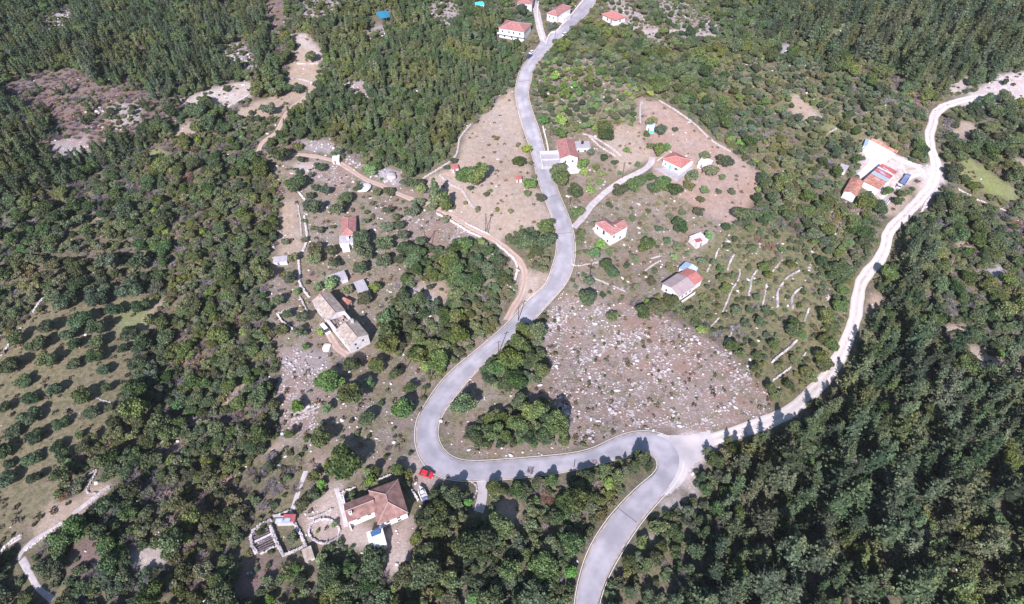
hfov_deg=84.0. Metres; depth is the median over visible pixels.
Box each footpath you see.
[0,537,20,550]
[16,524,61,559]
[19,556,54,602]
[72,485,109,514]
[290,471,307,510]
[334,488,347,526]
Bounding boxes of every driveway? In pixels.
[474,479,486,512]
[571,157,654,228]
[879,172,920,198]
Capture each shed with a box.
[273,255,287,264]
[301,545,314,562]
[327,270,347,286]
[332,155,339,163]
[339,297,352,309]
[353,279,369,292]
[451,164,458,172]
[475,1,483,6]
[515,175,521,182]
[646,123,654,131]
[678,262,697,272]
[688,232,708,248]
[697,158,713,168]
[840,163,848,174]
[841,178,863,201]
[862,164,897,193]
[871,138,897,153]
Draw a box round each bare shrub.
[35,541,49,554]
[70,451,84,460]
[74,193,84,198]
[82,559,99,576]
[97,515,107,523]
[120,534,137,548]
[123,467,139,484]
[126,562,137,575]
[140,478,150,489]
[140,489,154,501]
[146,476,160,486]
[154,488,174,502]
[155,484,164,491]
[155,566,169,581]
[161,144,170,150]
[161,515,174,526]
[175,245,186,251]
[182,542,195,550]
[187,416,195,426]
[191,362,206,370]
[191,578,204,589]
[195,499,209,513]
[196,549,206,558]
[202,279,212,285]
[211,557,217,570]
[217,475,234,485]
[224,547,234,553]
[228,391,241,401]
[232,410,245,421]
[245,468,254,477]
[250,415,263,423]
[252,377,264,387]
[253,320,263,326]
[257,501,269,512]
[265,449,277,461]
[266,375,278,385]
[268,424,279,432]
[269,483,283,494]
[283,586,294,596]
[284,466,296,474]
[290,481,301,495]
[308,480,317,489]
[540,523,549,533]
[592,481,599,488]
[629,298,641,307]
[667,310,676,317]
[677,571,686,579]
[693,559,702,572]
[712,330,725,337]
[732,542,739,550]
[943,305,954,313]
[982,563,991,571]
[999,211,1012,217]
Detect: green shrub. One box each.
[0,548,16,563]
[0,580,6,589]
[0,586,12,594]
[0,590,14,603]
[43,574,53,579]
[51,546,67,557]
[53,555,68,566]
[54,597,64,603]
[60,587,71,597]
[62,576,76,586]
[64,594,76,603]
[76,562,92,574]
[80,582,91,596]
[85,599,99,603]
[87,589,96,599]
[91,442,106,454]
[92,580,101,592]
[104,590,117,600]
[105,516,118,525]
[106,520,122,531]
[110,574,115,583]
[112,527,125,540]
[114,569,131,582]
[121,497,133,508]
[125,417,132,425]
[125,597,134,603]
[135,517,148,525]
[135,573,147,588]
[136,566,149,575]
[137,539,148,551]
[146,449,157,454]
[147,577,165,591]
[162,573,175,585]
[168,455,182,465]
[170,583,184,595]
[175,588,187,598]
[179,387,191,394]
[182,456,191,466]
[182,547,196,558]
[183,556,194,561]
[196,418,210,427]
[198,402,209,409]
[200,584,209,593]
[204,481,217,492]
[208,449,216,455]
[210,534,221,548]
[211,379,220,388]
[218,522,232,536]
[220,426,227,434]
[221,434,232,445]
[221,534,231,543]
[227,494,242,504]
[228,509,241,522]
[228,570,240,582]
[229,562,241,573]
[236,596,250,603]
[237,504,250,512]
[255,442,266,454]
[260,574,273,586]
[276,572,283,581]
[279,559,292,573]
[291,594,304,603]
[300,587,310,599]
[307,468,320,481]
[314,581,325,592]
[319,488,326,496]
[338,569,349,583]
[357,591,368,601]
[360,596,368,603]
[366,595,375,603]
[371,582,387,595]
[401,480,410,490]
[405,590,419,601]
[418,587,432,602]
[422,350,430,358]
[428,322,438,333]
[428,536,439,546]
[439,549,450,558]
[450,502,463,515]
[454,562,461,572]
[457,574,464,589]
[459,564,469,571]
[469,576,479,590]
[472,297,481,303]
[474,587,482,602]
[476,578,489,590]
[483,573,491,587]
[489,556,499,565]
[490,550,504,560]
[495,545,506,554]
[496,438,508,448]
[502,426,511,432]
[503,592,512,603]
[505,544,516,555]
[506,553,518,559]
[510,521,516,534]
[516,575,525,586]
[523,482,534,496]
[523,518,537,533]
[525,373,535,383]
[525,498,535,507]
[526,424,537,433]
[529,340,535,349]
[531,539,542,550]
[533,475,544,485]
[541,576,554,592]
[549,596,558,603]
[551,571,559,583]
[558,554,571,567]
[561,593,573,603]
[565,581,574,594]
[567,475,577,485]
[569,511,581,522]
[569,519,585,529]
[581,249,589,254]
[595,506,607,520]
[600,153,607,160]
[604,589,615,601]
[605,248,613,255]
[623,565,632,579]
[636,535,649,551]
[645,276,656,285]
[652,268,657,273]
[660,520,670,532]
[669,511,680,525]
[671,241,682,251]
[682,579,693,590]
[683,180,695,190]
[692,314,701,320]
[692,533,701,544]
[692,583,702,593]
[706,471,715,483]
[709,557,720,564]
[719,174,725,179]
[720,556,730,567]
[729,271,737,278]
[740,319,750,326]
[742,281,750,286]
[747,598,758,603]
[754,279,763,285]
[797,514,810,522]
[800,592,808,603]
[806,582,819,595]
[808,595,816,603]
[812,592,827,600]
[835,590,846,601]
[845,573,854,585]
[855,448,866,459]
[855,506,866,514]
[868,478,878,489]
[868,559,882,572]
[880,597,891,603]
[886,575,895,585]
[889,557,906,570]
[911,479,921,487]
[938,430,951,439]
[967,405,978,414]
[977,468,993,480]
[982,596,992,601]
[985,459,998,469]
[988,414,1004,422]
[990,591,1001,597]
[997,586,1009,597]
[1006,345,1017,355]
[1011,587,1021,596]
[1012,406,1019,412]
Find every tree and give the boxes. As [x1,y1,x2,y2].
[0,140,17,157]
[0,182,9,191]
[0,227,8,241]
[0,268,11,281]
[0,357,22,373]
[0,400,10,412]
[0,442,12,458]
[0,469,16,487]
[0,573,7,580]
[2,210,12,217]
[2,459,14,469]
[3,169,24,191]
[4,422,22,440]
[5,329,24,345]
[6,60,14,74]
[6,319,16,326]
[7,219,17,228]
[9,268,22,278]
[11,182,23,196]
[11,373,31,388]
[12,138,25,157]
[13,132,23,146]
[15,182,24,189]
[15,301,24,307]
[15,405,43,424]
[16,245,25,252]
[17,280,29,291]
[18,24,28,36]
[18,123,31,140]
[19,169,27,176]
[19,391,39,404]
[19,449,42,467]
[21,148,38,162]
[21,188,27,195]
[22,254,33,261]
[23,141,29,151]
[23,182,33,195]
[23,294,35,303]
[23,334,46,351]
[23,427,42,444]
[24,238,31,244]
[25,470,44,484]
[26,242,40,253]
[27,152,38,164]
[27,281,41,293]
[28,147,38,158]
[28,274,41,282]
[29,48,38,61]
[30,113,40,126]
[30,255,48,263]
[33,163,39,171]
[33,193,44,201]
[34,350,56,366]
[35,200,54,214]
[35,559,45,571]
[36,142,58,167]
[36,173,55,190]
[36,319,53,332]
[39,160,48,170]
[40,117,50,129]
[40,242,55,253]
[41,48,49,63]
[41,270,54,280]
[42,259,58,269]
[42,560,62,575]
[43,210,68,221]
[43,287,58,300]
[44,156,59,175]
[44,557,53,563]
[45,382,62,394]
[46,528,73,550]
[48,154,57,168]
[48,462,73,480]
[49,439,64,452]
[50,274,67,287]
[50,416,68,430]
[51,297,69,310]
[52,290,77,306]
[53,231,66,238]
[54,157,62,167]
[54,448,70,463]
[58,327,76,339]
[59,219,73,229]
[59,241,71,248]
[59,513,87,542]
[60,164,72,180]
[62,458,74,465]
[65,197,83,210]
[65,275,88,290]
[65,310,92,328]
[65,357,82,369]
[66,338,81,349]
[67,150,81,165]
[67,244,80,254]
[69,386,91,404]
[71,214,83,223]
[73,259,85,268]
[74,430,84,439]
[74,437,91,453]
[76,57,84,70]
[79,170,86,181]
[81,52,88,62]
[81,405,99,419]
[83,46,94,60]
[83,61,95,77]
[83,286,97,293]
[83,432,98,444]
[84,155,88,162]
[84,290,107,306]
[84,318,105,333]
[85,348,103,362]
[87,55,104,76]
[87,265,98,271]
[87,273,97,280]
[88,334,105,348]
[89,524,106,540]
[91,241,106,251]
[92,141,100,151]
[92,163,98,171]
[94,227,104,235]
[94,274,106,285]
[94,494,117,514]
[95,364,109,374]
[95,535,117,552]
[96,147,109,165]
[96,283,109,294]
[96,552,116,575]
[98,447,119,467]
[100,40,108,55]
[100,383,112,392]
[101,578,112,590]
[102,129,119,154]
[102,432,112,441]
[103,303,125,314]
[103,402,114,411]
[105,66,114,82]
[106,149,121,164]
[106,426,124,439]
[106,581,124,594]
[108,417,120,426]
[110,241,119,250]
[111,218,130,230]
[112,547,130,564]
[113,506,123,517]
[114,200,132,218]
[114,276,144,297]
[115,50,120,61]
[116,131,125,143]
[116,137,131,155]
[117,343,129,352]
[117,478,141,497]
[117,539,128,548]
[118,397,151,417]
[118,558,131,569]
[119,325,138,341]
[119,506,138,520]
[120,444,132,452]
[121,392,131,397]
[123,377,150,395]
[124,578,136,590]
[125,429,139,439]
[126,360,135,369]
[127,64,139,82]
[127,446,142,460]
[129,300,149,312]
[130,50,138,63]
[130,210,139,219]
[130,273,139,281]
[130,346,143,353]
[133,43,142,55]
[133,151,151,165]
[133,226,151,238]
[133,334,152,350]
[133,525,141,534]
[133,580,162,603]
[135,127,149,144]
[135,522,151,536]
[136,435,154,450]
[137,69,144,85]
[137,201,148,211]
[137,453,148,464]
[140,271,150,281]
[140,330,149,333]
[141,390,155,400]
[143,314,156,325]
[143,368,158,377]
[143,426,157,440]
[144,411,171,432]
[145,252,152,257]
[145,359,156,368]
[148,222,157,228]
[148,453,163,465]
[148,536,158,549]
[149,66,157,78]
[151,518,164,529]
[152,209,173,225]
[153,239,172,256]
[153,384,165,394]
[155,315,170,330]
[155,329,174,348]
[156,528,182,560]
[157,426,178,440]
[160,496,174,506]
[161,229,168,234]
[161,302,168,306]
[164,472,179,484]
[166,57,173,65]
[166,66,175,80]
[166,454,174,464]
[166,494,187,512]
[166,578,177,589]
[169,401,180,410]
[173,341,195,358]
[173,486,184,495]
[173,560,192,579]
[174,393,189,407]
[175,284,188,293]
[177,423,189,436]
[180,193,188,201]
[180,467,195,481]
[180,505,200,530]
[182,299,201,317]
[182,373,201,388]
[182,532,192,543]
[183,368,193,378]
[186,73,195,92]
[186,588,203,603]
[187,282,198,289]
[188,183,195,191]
[192,203,202,210]
[192,560,212,580]
[193,424,205,435]
[194,137,201,142]
[194,266,206,275]
[194,315,206,323]
[194,527,213,543]
[195,247,204,254]
[195,438,207,447]
[197,199,209,209]
[198,474,209,483]
[198,522,208,529]
[199,114,214,132]
[199,227,207,234]
[199,509,217,524]
[200,454,210,462]
[200,462,216,477]
[201,177,216,184]
[203,599,211,603]
[204,166,221,179]
[204,290,213,295]
[204,296,214,304]
[206,325,232,343]
[206,572,224,587]
[207,420,223,436]
[209,46,213,56]
[209,581,234,603]
[212,188,223,195]
[213,234,224,241]
[213,484,232,497]
[214,260,235,275]
[215,18,225,37]
[215,69,221,78]
[215,447,223,454]
[217,553,233,569]
[217,568,229,577]
[218,254,227,261]
[219,207,229,216]
[219,301,231,311]
[221,458,240,472]
[223,53,229,65]
[226,201,233,209]
[228,158,236,164]
[229,395,248,410]
[229,531,243,544]
[231,206,238,212]
[231,306,241,315]
[231,345,244,355]
[234,425,248,438]
[235,56,241,69]
[235,515,243,525]
[239,327,246,334]
[240,283,248,291]
[242,223,251,233]
[244,277,255,285]
[245,307,261,321]
[248,385,267,407]
[249,83,263,97]
[250,424,271,443]
[251,160,267,177]
[251,256,260,262]
[252,372,260,378]
[253,64,260,80]
[255,265,274,281]
[258,65,279,81]
[259,102,275,115]
[261,334,269,342]
[261,344,271,351]
[263,459,277,473]
[265,593,275,603]
[268,86,282,98]
[268,412,278,420]
[269,294,283,305]
[274,51,288,64]
[274,323,288,335]
[275,80,291,92]
[281,238,288,244]
[281,271,296,283]
[286,106,293,123]
[287,252,298,261]
[289,561,300,576]
[291,325,307,336]
[291,399,303,412]
[292,82,303,93]
[293,287,300,294]
[293,495,309,513]
[295,312,309,321]
[299,104,305,113]
[300,236,307,241]
[301,344,309,349]
[302,199,321,214]
[305,51,315,62]
[305,90,312,104]
[305,253,321,264]
[306,192,314,199]
[307,242,321,253]
[307,488,320,500]
[310,426,332,446]
[313,282,323,291]
[313,369,344,393]
[315,553,326,567]
[316,328,323,335]
[316,479,326,488]
[316,560,340,584]
[319,186,330,194]
[322,276,338,290]
[322,403,333,413]
[322,443,362,480]
[323,579,343,601]
[325,245,336,256]
[327,101,333,112]
[328,201,344,215]
[328,256,340,267]
[331,520,337,527]
[331,594,360,603]
[336,113,341,121]
[336,380,362,403]
[338,75,345,93]
[339,96,344,104]
[339,580,358,600]
[340,284,352,294]
[342,356,360,370]
[343,113,350,129]
[352,18,356,30]
[352,128,357,137]
[352,229,369,243]
[352,242,372,259]
[352,261,366,274]
[352,569,363,582]
[354,120,358,130]
[356,112,361,122]
[357,290,371,304]
[357,410,374,426]
[359,574,377,593]
[361,543,385,572]
[362,468,369,473]
[362,563,382,581]
[363,166,376,174]
[363,377,374,387]
[364,474,376,485]
[366,116,372,130]
[368,57,372,68]
[368,282,381,293]
[368,357,384,372]
[374,62,379,73]
[374,113,380,128]
[374,235,393,250]
[375,253,391,268]
[375,589,392,603]
[376,336,399,353]
[377,309,394,323]
[378,323,399,339]
[379,222,393,231]
[382,206,393,212]
[383,187,394,195]
[384,31,388,39]
[387,318,401,329]
[388,366,401,378]
[390,397,413,418]
[390,582,398,592]
[391,463,405,475]
[392,66,397,80]
[392,561,412,586]
[393,220,404,230]
[394,298,413,313]
[396,230,408,240]
[396,241,411,253]
[400,130,404,144]
[402,381,417,392]
[403,203,419,216]
[403,252,420,268]
[405,345,427,363]
[407,245,426,255]
[408,178,417,187]
[408,600,418,603]
[409,158,414,166]
[409,557,440,588]
[410,197,424,206]
[410,291,428,306]
[410,531,423,542]
[412,542,440,560]
[413,505,434,528]
[414,183,426,192]
[419,361,428,371]
[421,120,426,128]
[422,63,427,70]
[422,301,431,308]
[425,338,442,351]
[425,510,449,537]
[426,201,436,211]
[427,305,438,314]
[427,349,447,374]
[428,77,433,86]
[428,486,440,499]
[430,98,435,114]
[430,124,435,136]
[430,541,437,548]
[432,63,437,74]
[432,498,449,513]
[435,114,439,123]
[437,139,442,148]
[438,249,451,255]
[439,252,459,272]
[439,540,449,550]
[439,567,458,588]
[440,485,449,494]
[441,215,449,222]
[442,486,462,506]
[442,587,459,603]
[444,62,448,75]
[444,85,449,95]
[445,555,455,568]
[447,105,452,121]
[447,286,463,300]
[448,271,463,282]
[449,259,466,272]
[449,392,477,413]
[450,324,469,344]
[450,529,480,557]
[451,101,456,113]
[454,274,476,292]
[457,115,461,123]
[457,236,472,253]
[457,251,466,258]
[459,568,474,585]
[460,59,463,68]
[463,499,472,505]
[463,517,480,530]
[465,425,472,432]
[466,28,471,44]
[466,99,471,115]
[467,592,478,603]
[469,270,485,286]
[469,320,480,330]
[469,425,480,430]
[469,430,482,442]
[474,527,497,552]
[475,92,478,103]
[475,585,503,603]
[478,238,484,244]
[480,19,484,37]
[480,262,494,278]
[480,523,489,529]
[481,438,493,447]
[482,325,489,332]
[482,370,495,383]
[484,412,496,424]
[484,422,502,440]
[485,480,499,493]
[485,511,514,539]
[486,47,491,56]
[486,64,490,77]
[486,360,507,376]
[487,563,498,577]
[488,408,499,415]
[489,255,495,262]
[489,578,506,591]
[490,27,494,37]
[491,255,506,270]
[491,381,498,388]
[492,270,500,277]
[492,284,500,292]
[494,412,508,423]
[496,272,511,283]
[497,41,501,49]
[497,348,524,369]
[497,377,513,392]
[498,487,506,494]
[498,557,522,582]
[500,430,513,442]
[500,577,516,590]
[503,57,507,71]
[503,370,527,389]
[506,63,510,79]
[507,414,527,431]
[509,237,517,244]
[509,333,530,352]
[509,480,524,496]
[509,531,519,541]
[509,595,523,603]
[511,156,525,166]
[511,535,526,553]
[512,392,529,409]
[515,230,527,241]
[515,322,533,338]
[516,234,536,249]
[517,578,547,603]
[519,370,529,375]
[521,144,532,151]
[521,399,545,420]
[522,178,536,188]
[522,349,536,361]
[522,358,532,368]
[523,190,530,196]
[524,431,535,443]
[526,505,538,516]
[527,551,557,582]
[529,322,546,339]
[530,440,537,447]
[531,337,543,345]
[531,419,541,429]
[532,358,548,366]
[534,363,550,377]
[534,427,549,442]
[535,193,546,202]
[536,218,555,233]
[536,232,556,248]
[536,534,559,556]
[538,257,549,265]
[538,265,547,272]
[539,115,548,125]
[542,411,550,423]
[543,511,554,521]
[546,409,568,436]
[549,162,567,174]
[550,70,560,81]
[550,507,564,525]
[551,170,568,185]
[552,127,566,138]
[553,495,570,511]
[554,115,566,126]
[555,532,561,540]
[555,569,560,576]
[558,87,570,99]
[560,525,572,534]
[561,529,586,556]
[562,485,590,514]
[564,512,569,520]
[564,565,577,577]
[567,182,582,197]
[569,97,576,102]
[569,206,585,217]
[570,479,585,490]
[571,81,577,87]
[575,87,582,96]
[576,158,588,168]
[576,467,594,486]
[578,288,596,306]
[579,122,592,129]
[579,167,587,174]
[583,75,593,83]
[584,277,594,287]
[585,184,595,193]
[585,502,597,514]
[586,148,594,156]
[586,176,592,182]
[588,247,600,257]
[592,164,599,170]
[594,238,606,247]
[597,171,606,177]
[598,128,613,139]
[598,259,614,271]
[603,476,613,489]
[605,105,611,111]
[605,310,618,321]
[607,266,619,277]
[611,481,621,491]
[612,183,628,197]
[613,576,625,589]
[620,585,638,600]
[626,178,639,191]
[630,254,638,263]
[632,449,641,458]
[633,175,646,185]
[633,551,643,562]
[635,304,649,318]
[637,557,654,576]
[638,237,655,251]
[640,588,659,603]
[645,116,657,124]
[645,173,656,180]
[645,299,661,309]
[647,90,653,95]
[647,180,660,194]
[648,520,662,534]
[648,548,664,567]
[653,142,665,156]
[654,123,667,136]
[656,175,671,190]
[662,294,678,304]
[663,238,670,244]
[664,143,671,151]
[665,523,684,542]
[665,593,685,603]
[666,213,674,219]
[667,183,683,195]
[669,545,681,558]
[670,253,677,259]
[671,299,682,311]
[672,216,687,233]
[675,585,691,603]
[681,309,689,318]
[681,506,693,515]
[681,515,695,528]
[683,563,694,574]
[683,585,721,603]
[685,540,705,559]
[686,169,698,181]
[687,307,698,317]
[692,572,702,582]
[693,206,704,216]
[696,196,704,202]
[696,257,705,263]
[696,325,706,333]
[696,471,706,481]
[698,559,727,589]
[699,150,710,158]
[699,525,709,539]
[700,185,709,193]
[702,445,712,456]
[703,164,720,175]
[704,537,728,562]
[705,230,713,238]
[706,451,725,468]
[708,533,722,545]
[710,259,717,266]
[710,500,724,516]
[713,469,723,479]
[714,581,739,603]
[716,106,732,119]
[716,154,734,166]
[716,510,732,526]
[717,494,735,510]
[719,447,731,458]
[720,282,731,293]
[720,473,730,484]
[721,516,748,542]
[722,436,732,447]
[722,499,729,511]
[723,452,751,484]
[723,536,731,546]
[726,568,734,578]
[727,475,745,496]
[727,576,752,603]
[728,188,735,194]
[728,557,748,577]
[729,504,744,519]
[731,305,742,315]
[732,82,740,87]
[732,207,750,220]
[733,349,745,356]
[733,550,746,560]
[735,118,745,126]
[735,547,747,560]
[736,139,744,144]
[737,475,763,505]
[738,110,748,115]
[740,439,759,461]
[741,564,782,603]
[743,527,756,541]
[745,99,754,106]
[745,460,772,489]
[745,504,779,539]
[745,544,767,574]
[748,124,756,133]
[748,433,758,444]
[751,351,761,359]
[755,316,765,326]
[757,5,769,20]
[757,541,774,562]
[758,262,770,271]
[759,0,765,12]
[759,463,795,499]
[761,306,769,315]
[765,0,776,7]
[767,83,778,94]
[767,461,781,476]
[768,340,780,350]
[769,511,785,531]
[769,554,779,565]
[770,0,787,22]
[770,431,792,453]
[770,594,780,603]
[772,183,780,190]
[772,438,811,476]
[772,522,800,542]
[772,535,792,551]
[774,171,792,186]
[775,94,784,102]
[775,105,786,113]
[775,535,808,575]
[775,567,787,588]
[775,578,807,603]
[776,424,785,434]
[776,505,796,522]
[781,88,791,97]
[781,110,791,120]
[781,473,796,492]
[782,188,797,202]
[783,22,790,42]
[784,260,797,267]
[784,379,795,389]
[785,323,802,336]
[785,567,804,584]
[786,486,816,514]
[787,19,795,38]
[787,148,796,156]
[788,316,799,326]
[788,420,803,435]
[790,354,801,363]
[792,428,812,443]
[793,58,802,65]
[793,122,803,130]
[796,4,808,28]
[796,522,809,535]
[797,175,807,181]
[798,21,811,40]
[798,329,806,338]
[798,470,824,494]
[798,539,841,579]
[799,486,819,506]
[800,366,812,377]
[801,168,811,176]
[802,20,821,46]
[802,218,811,222]
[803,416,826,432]
[803,425,812,438]
[805,371,818,382]
[805,397,819,411]
[805,510,837,536]
[807,0,827,23]
[808,139,820,148]
[808,595,833,603]
[809,239,819,244]
[809,431,815,440]
[809,535,836,553]
[810,208,826,220]
[811,461,821,471]
[812,406,823,417]
[813,349,828,360]
[813,488,855,525]
[814,20,832,51]
[814,449,822,455]
[815,229,822,238]
[815,357,834,371]
[816,479,839,499]
[817,15,830,35]
[817,334,829,344]
[817,579,829,590]
[818,422,842,443]
[818,447,858,476]
[819,308,835,322]
[821,236,830,243]
[822,40,841,64]
[822,464,852,488]
[823,3,831,20]
[823,85,834,96]
[823,394,842,414]
[824,38,834,53]
[824,78,834,84]
[824,319,840,332]
[824,338,839,351]
[825,140,835,148]
[827,573,847,594]
[828,416,847,429]
[828,597,841,603]
[829,3,839,25]
[829,8,834,32]
[830,261,846,274]
[831,149,840,159]
[832,299,848,312]
[833,475,874,515]
[835,21,849,41]
[835,28,849,47]
[835,560,852,574]
[836,284,850,294]
[836,369,860,393]
[836,436,856,451]
[836,511,870,537]
[837,526,848,536]
[838,0,846,6]
[838,131,847,138]
[838,393,856,412]
[839,5,850,22]
[839,531,857,546]
[840,137,851,148]
[840,406,871,444]
[840,411,848,418]
[841,264,857,279]
[842,568,884,603]
[847,0,867,7]
[847,396,877,427]
[848,0,862,22]
[848,224,870,236]
[849,36,866,60]
[850,250,860,260]
[850,558,867,574]
[851,334,884,367]
[851,353,875,378]
[851,383,876,404]
[851,539,871,553]
[852,461,865,478]
[853,144,862,152]
[855,195,877,209]
[855,552,871,562]
[856,379,876,392]
[856,441,899,477]
[858,411,882,445]
[859,0,874,23]
[859,518,913,558]
[860,14,873,32]
[861,18,875,44]
[862,0,874,10]
[862,33,881,59]
[863,435,873,444]
[864,319,880,333]
[865,446,881,457]
[867,32,885,47]
[867,309,886,323]
[867,360,895,389]
[867,484,908,518]
[868,539,877,547]
[870,0,880,16]
[872,390,879,397]
[872,435,891,451]
[872,587,888,602]
[873,468,914,505]
[873,514,893,525]
[874,400,890,416]
[876,46,889,62]
[876,283,882,289]
[877,411,893,431]
[878,329,901,346]
[879,4,904,36]
[879,315,894,331]
[879,327,890,342]
[879,345,891,360]
[880,2,892,22]
[881,28,890,48]
[881,264,899,281]
[882,186,893,194]
[882,284,895,297]
[882,339,897,352]
[883,279,889,287]
[884,304,891,309]
[884,406,920,447]
[885,287,905,308]
[885,357,901,370]
[885,368,898,381]
[886,30,901,53]
[886,468,899,479]
[886,569,944,603]
[887,29,898,44]
[887,374,900,391]
[889,124,899,132]
[891,452,923,480]
[892,297,913,321]
[892,401,912,421]
[893,280,905,294]
[893,284,909,295]
[893,535,923,561]
[894,0,904,6]
[894,197,904,205]
[894,241,924,269]
[894,343,908,357]
[894,355,932,386]
[895,43,915,67]
[895,385,903,393]
[895,567,915,578]
[896,44,924,77]
[896,190,906,196]
[896,312,918,334]
[896,315,936,358]
[896,341,925,367]
[896,376,926,404]
[897,230,922,254]
[897,259,923,285]
[897,264,904,274]
[898,491,914,507]
[898,502,921,523]
[898,559,952,601]
[899,329,906,337]
[900,288,914,302]
[900,436,928,458]
[902,0,915,18]
[903,0,923,12]
[903,222,913,234]
[904,310,912,319]
[905,527,923,537]
[906,425,923,440]
[908,400,920,413]
[909,304,920,314]
[910,64,925,81]
[910,513,926,527]
[911,289,925,306]
[912,8,919,19]
[912,11,931,34]
[912,30,937,62]
[913,475,952,508]
[913,554,937,567]
[915,279,930,293]
[915,591,935,603]
[916,13,925,26]
[916,259,936,273]
[916,449,939,474]
[916,483,925,492]
[917,314,926,325]
[917,413,928,426]
[917,546,936,558]
[918,242,939,263]
[919,0,932,8]
[919,300,928,311]
[920,379,937,395]
[921,232,925,242]
[921,403,941,423]
[921,441,945,458]
[922,303,932,314]
[922,534,948,554]
[923,216,936,239]
[923,345,945,360]
[923,380,966,412]
[923,475,946,490]
[924,240,932,249]
[924,338,931,348]
[924,352,941,369]
[924,423,942,436]
[925,43,939,67]
[927,322,940,342]
[928,312,951,325]
[929,302,947,314]
[929,421,976,456]
[929,513,962,535]
[930,456,953,476]
[931,350,955,372]
[931,470,983,518]
[932,276,949,293]
[932,364,950,382]
[933,77,941,89]
[933,298,939,306]
[934,0,946,9]
[934,11,949,33]
[934,33,956,61]
[934,245,946,258]
[935,41,947,58]
[935,550,960,577]
[936,23,946,40]
[936,191,953,203]
[937,1,956,23]
[938,408,963,429]
[938,574,977,601]
[941,452,961,467]
[942,319,977,356]
[942,506,962,519]
[942,595,961,602]
[943,151,955,161]
[944,247,950,254]
[945,0,957,14]
[945,0,962,8]
[945,10,962,34]
[945,15,969,43]
[945,217,955,225]
[946,162,963,175]
[946,173,958,182]
[946,366,966,382]
[946,476,964,489]
[947,37,964,57]
[947,197,964,212]
[947,401,960,410]
[947,537,975,555]
[948,459,974,480]
[949,280,965,292]
[950,39,973,69]
[950,228,970,242]
[951,389,974,410]
[952,0,970,22]
[952,354,980,372]
[952,520,969,533]
[955,554,981,582]
[957,525,984,543]
[959,376,972,393]
[960,18,973,37]
[960,508,971,519]
[961,209,970,216]
[961,351,978,361]
[961,429,1005,473]
[962,590,984,603]
[963,199,972,206]
[963,420,970,426]
[963,500,988,521]
[964,0,980,21]
[964,408,987,428]
[965,52,977,67]
[965,247,972,254]
[966,231,987,245]
[966,255,978,264]
[967,372,974,376]
[968,382,989,402]
[968,530,1011,562]
[969,309,988,324]
[972,2,992,28]
[972,219,989,233]
[972,362,1000,383]
[972,487,1005,511]
[973,424,999,441]
[974,0,987,12]
[974,32,986,44]
[975,486,985,494]
[976,0,995,20]
[976,275,983,282]
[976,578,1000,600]
[977,0,993,18]
[977,417,1000,433]
[978,29,1000,59]
[978,276,997,291]
[980,140,993,149]
[980,523,1001,539]
[983,210,995,218]
[985,43,1006,68]
[985,375,1015,392]
[986,63,1000,82]
[986,472,1023,512]
[986,561,1023,596]
[987,237,1009,252]
[987,380,1015,406]
[989,15,1001,31]
[989,217,997,224]
[989,511,1009,532]
[990,555,1019,568]
[991,1,1007,19]
[991,33,1005,54]
[991,321,1001,332]
[993,51,1012,72]
[993,300,1018,317]
[993,355,1019,381]
[994,349,1005,357]
[994,429,1011,444]
[995,418,1020,434]
[995,522,1009,534]
[995,597,1008,603]
[997,8,1012,28]
[997,402,1011,414]
[997,464,1015,479]
[998,0,1019,11]
[998,20,1013,44]
[998,474,1012,484]
[1000,33,1022,60]
[1000,133,1020,145]
[1000,322,1017,333]
[1000,448,1023,470]
[1001,367,1023,403]
[1001,406,1023,430]
[1002,12,1017,37]
[1002,237,1014,244]
[1002,540,1020,554]
[1004,232,1017,237]
[1005,168,1023,182]
[1005,596,1023,603]
[1006,22,1015,38]
[1010,296,1023,310]
[1011,6,1023,19]
[1011,320,1023,330]
[1011,424,1023,446]
[1011,513,1023,526]
[1013,33,1023,53]
[1014,508,1023,514]
[1014,523,1023,544]
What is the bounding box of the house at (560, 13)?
[546,4,571,22]
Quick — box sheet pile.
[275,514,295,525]
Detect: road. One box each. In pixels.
[417,0,678,603]
[532,0,545,41]
[710,93,1017,446]
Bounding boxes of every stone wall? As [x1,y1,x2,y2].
[0,327,21,355]
[1,534,21,550]
[25,521,62,550]
[32,297,43,312]
[85,469,97,494]
[92,487,109,497]
[227,93,250,107]
[249,528,257,553]
[254,518,272,530]
[260,546,275,554]
[269,525,283,555]
[273,510,293,516]
[277,313,292,329]
[282,512,306,556]
[284,77,311,82]
[296,62,318,64]
[297,204,301,234]
[297,259,310,297]
[299,296,307,311]
[302,215,308,251]
[307,508,333,518]
[308,518,340,544]
[339,486,355,493]
[377,473,390,481]
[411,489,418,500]
[423,124,471,178]
[436,212,482,237]
[439,174,474,207]
[465,222,490,234]
[471,481,477,500]
[495,242,517,281]
[537,1,544,41]
[542,126,548,150]
[545,0,583,43]
[571,258,598,266]
[582,133,621,155]
[588,135,615,156]
[590,276,624,291]
[639,101,641,123]
[659,100,730,151]
[715,234,729,258]
[722,269,740,311]
[727,254,734,270]
[748,269,757,295]
[761,284,766,306]
[771,339,797,362]
[772,366,791,380]
[776,269,799,307]
[790,287,801,308]
[883,153,924,170]
[920,188,937,211]

